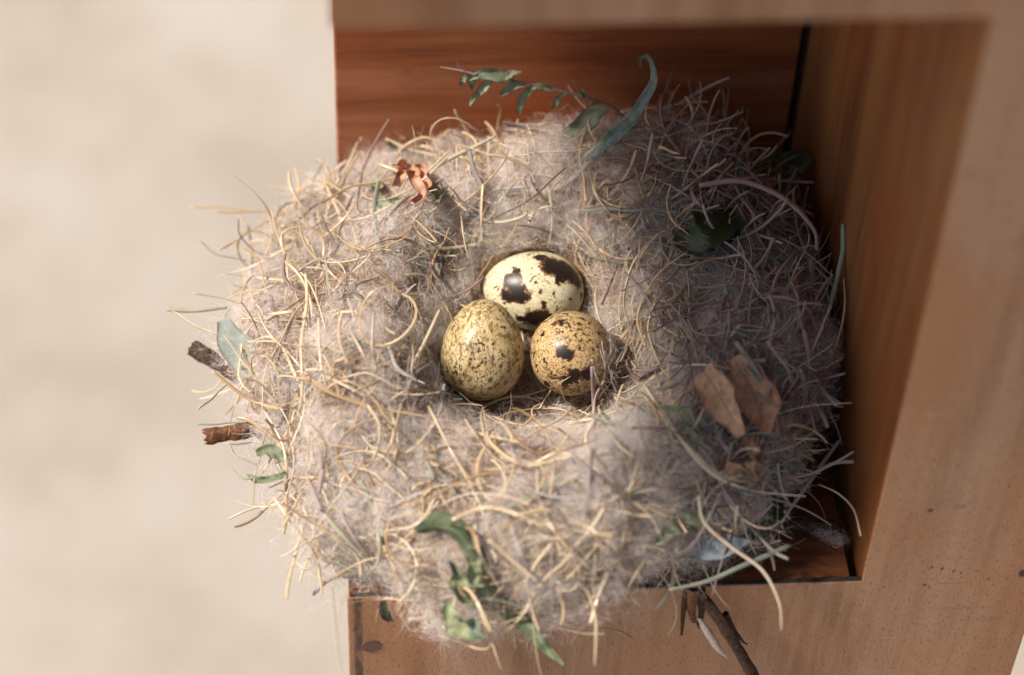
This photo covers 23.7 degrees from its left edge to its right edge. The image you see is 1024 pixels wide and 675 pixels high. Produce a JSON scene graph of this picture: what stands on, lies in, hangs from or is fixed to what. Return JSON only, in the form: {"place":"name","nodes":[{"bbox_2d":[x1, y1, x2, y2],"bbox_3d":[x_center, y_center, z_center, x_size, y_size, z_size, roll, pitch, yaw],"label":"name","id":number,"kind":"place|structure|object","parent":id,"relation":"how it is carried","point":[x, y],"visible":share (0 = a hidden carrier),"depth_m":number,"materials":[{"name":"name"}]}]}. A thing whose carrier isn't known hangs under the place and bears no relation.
{"place":"outdoors","nodes":[
{"label":"outdoors","id":0,"kind":"place"},
{"bbox_2d":[0,0,1023,674],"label":"ground","id":1,"kind":"structure","parent":0,"point":[132,132],"depth_m":2.21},
{"bbox_2d":[331,0,1023,674],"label":"nest box","id":2,"kind":"object","parent":1,"relation":"on","point":[901,122],"visible":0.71,"depth_m":0.74,"materials":[{"name":"brown wood"}]},
{"bbox_2d":[166,61,860,674],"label":"nest","id":3,"kind":"object","parent":2,"relation":"on","point":[380,431],"visible":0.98,"depth_m":0.74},
{"bbox_2d":[187,340,248,388],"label":"twig","id":4,"kind":"object","parent":3,"relation":"on","point":[202,357],"visible":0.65,"depth_m":0.78,"materials":[{"name":"brown wood"}]},
{"bbox_2d":[202,420,263,444],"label":"twig","id":5,"kind":"object","parent":3,"relation":"in","point":[213,435],"visible":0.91,"depth_m":0.76,"materials":[{"name":"brown wood"}]},
{"bbox_2d":[217,318,265,382],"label":"pale leaf","id":6,"kind":"object","parent":3,"relation":"on","point":[226,330],"visible":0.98,"depth_m":0.76,"materials":[{"name":"plant"}]},
{"bbox_2d":[246,471,285,483],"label":"green leaf","id":7,"kind":"object","parent":3,"relation":"on","point":[271,478],"visible":1,"depth_m":0.73,"materials":[{"name":"green plant"}]},
{"bbox_2d":[255,444,288,460],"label":"green leaf","id":8,"kind":"object","parent":3,"relation":"on","point":[270,450],"visible":1,"depth_m":0.74,"materials":[{"name":"green plant"}]},
{"bbox_2d":[379,600,393,621],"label":"green leaf","id":9,"kind":"object","parent":3,"relation":"on","point":[384,612],"visible":1,"depth_m":0.72,"materials":[{"name":"green plant"}]},
{"bbox_2d":[348,176,441,209],"bbox_3d":[-0.040,-0.045,0.780,0.042,0.025,0.015,37,56,27],"label":"green leaf","id":10,"kind":"object","parent":3,"relation":"on","point":[438,194],"visible":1,"depth_m":0.77,"materials":[{"name":"plant"}]},
{"bbox_2d":[392,159,431,203],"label":"dried leaf","id":11,"kind":"object","parent":3,"relation":"on","point":[419,186],"visible":1,"depth_m":0.77,"materials":[{"name":"brown plant"}]},
{"bbox_2d":[413,511,485,574],"bbox_3d":[-0.017,0.058,0.700,0.024,0.014,0.007,25,52,19],"label":"green leaf","id":12,"kind":"object","parent":3,"relation":"on","point":[439,521],"visible":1,"depth_m":0.70,"materials":[{"name":"green plant"}]},
{"bbox_2d":[441,557,486,642],"bbox_3d":[-0.014,0.074,0.698,0.013,0.024,0.018,-1,48,-4],"label":"lime leaf","id":13,"kind":"object","parent":3,"relation":"hanging from","point":[456,626],"visible":1,"depth_m":0.70,"materials":[{"name":"green plant"}]},
{"bbox_2d":[440,299,523,400],"bbox_3d":[-0.009,0.004,0.757,0.026,0.032,0.026,-4,13,-36],"label":"egg","id":14,"kind":"object","parent":3,"relation":"on","point":[468,372],"visible":1,"depth_m":0.75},
{"bbox_2d":[476,573,563,665],"bbox_3d":[0.003,0.078,0.709,0.031,0.031,0.011,18,49,13],"label":"green leaf","id":15,"kind":"object","parent":3,"relation":"on","point":[525,627],"visible":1,"depth_m":0.71,"materials":[{"name":"green plant"}]},
{"bbox_2d":[440,62,623,117],"bbox_3d":[0.007,-0.078,0.776,0.060,0.026,0.004,-1,48,-4],"label":"leafy sprig","id":16,"kind":"object","parent":3,"relation":"on","point":[490,75],"visible":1,"depth_m":0.77,"materials":[{"name":"green plant"}]},
{"bbox_2d":[483,251,583,330],"bbox_3d":[0.007,-0.015,0.778,0.032,0.026,0.025,6,34,-6],"label":"egg","id":17,"kind":"object","parent":3,"relation":"on","point":[533,290],"visible":0.82,"depth_m":0.77,"materials":[{"name":"beige"}]},
{"bbox_2d":[529,311,612,395],"bbox_3d":[0.018,0.004,0.759,0.026,0.026,0.030,16,17,-11],"label":"egg","id":18,"kind":"object","parent":3,"relation":"on","point":[564,345],"visible":0.99,"depth_m":0.75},
{"bbox_2d":[561,105,608,140],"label":"pale leaf","id":19,"kind":"object","parent":3,"relation":"on","point":[593,114],"visible":1,"depth_m":0.78,"materials":[{"name":"green plant"}]},
{"bbox_2d":[573,54,657,165],"bbox_3d":[0.032,-0.071,0.762,0.024,0.047,0.004,-1,48,-4],"label":"blue leaf","id":20,"kind":"object","parent":3,"relation":"on","point":[617,132],"visible":1,"depth_m":0.77,"materials":[{"name":"teal plant"}]},
{"bbox_2d":[643,405,710,449],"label":"green leaf","id":21,"kind":"object","parent":3,"relation":"on","point":[694,438],"visible":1,"depth_m":0.72,"materials":[{"name":"green plant"}]},
{"bbox_2d":[654,510,710,546],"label":"green leaf","id":22,"kind":"object","parent":3,"relation":"on","point":[694,518],"visible":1,"depth_m":0.71,"materials":[{"name":"green plant"}]},
{"bbox_2d":[673,204,745,254],"bbox_3d":[0.062,-0.034,0.755,0.015,0.009,0.022,35,55,26],"label":"ivy leaf","id":23,"kind":"object","parent":3,"relation":"on","point":[721,232],"visible":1,"depth_m":0.75,"materials":[{"name":"green plant"}]},
{"bbox_2d":[689,534,748,560],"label":"blue leaf","id":24,"kind":"object","parent":3,"relation":"on","point":[716,552],"visible":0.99,"depth_m":0.72,"materials":[{"name":"plant"}]},
{"bbox_2d":[680,576,758,674],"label":"twig","id":25,"kind":"object","parent":3,"relation":"on","point":[703,601],"visible":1,"depth_m":0.73,"materials":[{"name":"brown wood"}]},
{"bbox_2d":[693,354,780,482],"bbox_3d":[0.067,0.026,0.718,0.025,0.028,0.034,-1,48,-4],"label":"dry leaf","id":26,"kind":"object","parent":3,"relation":"on","point":[739,388],"visible":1,"depth_m":0.72,"materials":[{"name":"brown plant"}]},
{"bbox_2d":[738,494,783,540],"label":"dark leaf","id":27,"kind":"object","parent":3,"relation":"on","point":[771,513],"visible":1,"depth_m":0.72,"materials":[{"name":"green plant"}]},
{"bbox_2d":[766,447,782,492],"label":"dark leaf","id":28,"kind":"object","parent":3,"relation":"on","point":[776,477],"visible":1,"depth_m":0.73,"materials":[{"name":"green plant"}]},
{"bbox_2d":[743,150,813,176],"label":"dark leaf","id":29,"kind":"object","parent":3,"relation":"on","point":[792,164],"visible":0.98,"depth_m":0.79,"materials":[{"name":"plant"}]},
{"bbox_2d":[778,515,839,535],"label":"twig","id":30,"kind":"object","parent":2,"relation":"on","point":[808,524],"visible":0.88,"depth_m":0.74,"materials":[{"name":"brown wood"}]},
{"bbox_2d":[811,526,850,551],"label":"down tuft","id":31,"kind":"object","parent":2,"relation":"on","point":[827,536],"visible":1,"depth_m":0.74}
]}

